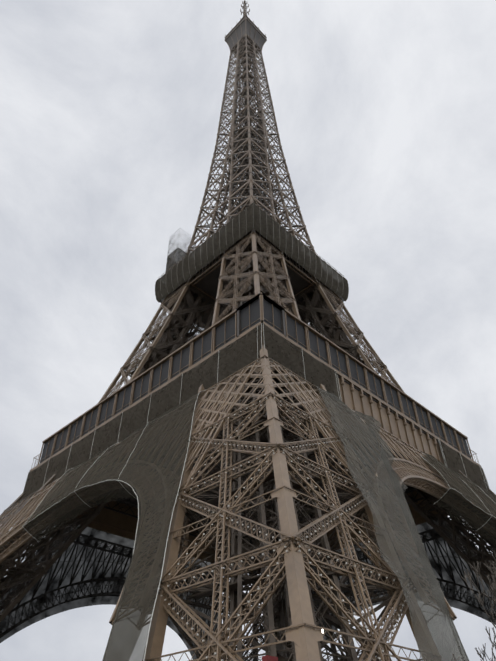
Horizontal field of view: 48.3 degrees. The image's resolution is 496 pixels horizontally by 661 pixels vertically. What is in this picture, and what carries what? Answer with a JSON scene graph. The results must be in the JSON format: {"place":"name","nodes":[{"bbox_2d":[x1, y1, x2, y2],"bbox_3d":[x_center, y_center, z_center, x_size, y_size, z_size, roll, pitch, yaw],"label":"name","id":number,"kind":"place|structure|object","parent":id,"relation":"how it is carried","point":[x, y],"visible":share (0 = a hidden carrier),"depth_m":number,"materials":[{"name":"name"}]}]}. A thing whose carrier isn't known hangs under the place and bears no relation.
{"place":"outdoors","nodes":[
{"label":"outdoors","id":0,"kind":"place"},
{"bbox_2d":[0,42,238,599],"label":"girder","id":1,"kind":"object","parent":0,"point":[146,340],"visible":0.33,"depth_m":149.70,"materials":[{"name":"brown metal"}]},
{"bbox_2d":[0,120,473,624],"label":"tower arch bracing","id":2,"kind":"object","parent":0,"point":[414,455],"visible":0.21,"depth_m":82.31,"materials":[{"name":"brown metal"}]},
{"bbox_2d":[224,0,266,57],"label":"tower top","id":3,"kind":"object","parent":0,"point":[244,8],"visible":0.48,"depth_m":260.47,"materials":[{"name":"metal"}]},
{"bbox_2d":[0,0,495,660],"label":"sky","id":4,"kind":"structure","parent":0,"point":[385,110],"materials":[{"name":"white"}]},
{"bbox_2d":[23,391,495,660],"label":"netting","id":5,"kind":"object","parent":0,"point":[151,473],"visible":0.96,"depth_m":75.20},
{"bbox_2d":[115,17,438,542],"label":"tower decks","id":6,"kind":"object","parent":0,"point":[208,283],"visible":0.19,"depth_m":148.06,"materials":[{"name":"brown metal"}]},
{"bbox_2d":[144,33,420,660],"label":"tower leg","id":7,"kind":"object","parent":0,"point":[303,632],"visible":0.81,"depth_m":45.27,"materials":[{"name":"brown metal"}]},
{"bbox_2d":[159,397,405,660],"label":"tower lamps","id":8,"kind":"object","parent":7,"relation":"attached to","point":[203,640],"visible":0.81,"depth_m":42.11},
{"bbox_2d":[310,384,468,660],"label":"protective netting","id":9,"kind":"object","parent":7,"relation":"attached to","point":[369,455],"visible":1,"depth_m":50.65,"materials":[{"name":"grey fabric"}]},
{"bbox_2d":[254,42,495,569],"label":"girder","id":10,"kind":"object","parent":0,"point":[341,307],"visible":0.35,"depth_m":165.78,"materials":[{"name":"brown metal"}]},
{"bbox_2d":[450,551,495,660],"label":"bare tree","id":11,"kind":"object","parent":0,"point":[476,571],"visible":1,"depth_m":19.44,"materials":[{"name":"brown plant"}]},
{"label":"pillar bases","id":12,"kind":"object","parent":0,"visible":0},
{"bbox_2d":[0,34,495,660],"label":"framework","id":13,"kind":"object","parent":12,"relation":"on","point":[178,332],"visible":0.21,"depth_m":77.92,"materials":[{"name":"brown metal"}]},
{"bbox_2d":[166,247,188,272],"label":"scaffold net","id":14,"kind":"object","parent":13,"relation":"on","point":[177,258],"depth_m":162.21,"materials":[{"name":"grey fabric"}]},
{"bbox_2d":[165,228,190,272],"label":"scaffold tubes","id":15,"kind":"object","parent":13,"relation":"on","point":[172,245],"visible":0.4,"depth_m":166.69,"materials":[{"name":"grey"}]},
{"bbox_2d":[0,516,495,659],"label":"decorative arch","id":16,"kind":"structure","parent":13,"relation":"on","point":[107,600],"depth_m":125.65,"materials":[{"name":"brown metal"}]},
{"bbox_2d":[161,201,341,289],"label":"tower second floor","id":17,"kind":"structure","parent":13,"relation":"on","point":[269,215],"depth_m":149.33,"materials":[{"name":"paint"}]},
{"bbox_2d":[155,202,347,328],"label":"observation deck","id":18,"kind":"structure","parent":17,"relation":"attached to","point":[283,238],"depth_m":146.04,"materials":[{"name":"brown metal"}]},
{"bbox_2d":[155,207,348,304],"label":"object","id":19,"kind":"object","parent":18,"relation":"attached to","point":[233,243],"visible":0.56,"depth_m":145.94,"materials":[{"name":"grey"}]},
{"bbox_2d":[25,292,481,573],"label":"tower first floor","id":20,"kind":"structure","parent":13,"relation":"on","point":[124,525],"depth_m":104.62,"materials":[{"name":"paint"}]},
{"bbox_2d":[21,323,489,500],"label":"dark net","id":21,"kind":"object","parent":20,"relation":"attached to","point":[237,354],"visible":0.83,"depth_m":92.31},
{"bbox_2d":[40,299,470,462],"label":"gallery windows","id":22,"kind":"structure","parent":20,"relation":"on","point":[230,325],"depth_m":99.77,"materials":[{"name":"black glass"}]},
{"bbox_2d":[20,323,495,660],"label":"net ropes","id":23,"kind":"object","parent":13,"relation":"on","point":[182,474],"visible":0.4,"depth_m":84.46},
{"bbox_2d":[262,655,277,660],"bbox_3d":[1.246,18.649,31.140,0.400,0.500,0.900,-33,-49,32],"label":"ticket canopy","id":24,"kind":"object","parent":13,"relation":"attached to","point":[268,658],"visible":1,"depth_m":31.02,"materials":[{"name":"red"}]},
{"bbox_2d":[0,54,495,660],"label":"far tower side","id":25,"kind":"structure","parent":12,"relation":"on","point":[26,610],"depth_m":125.72,"materials":[{"name":"paint"}]}
]}

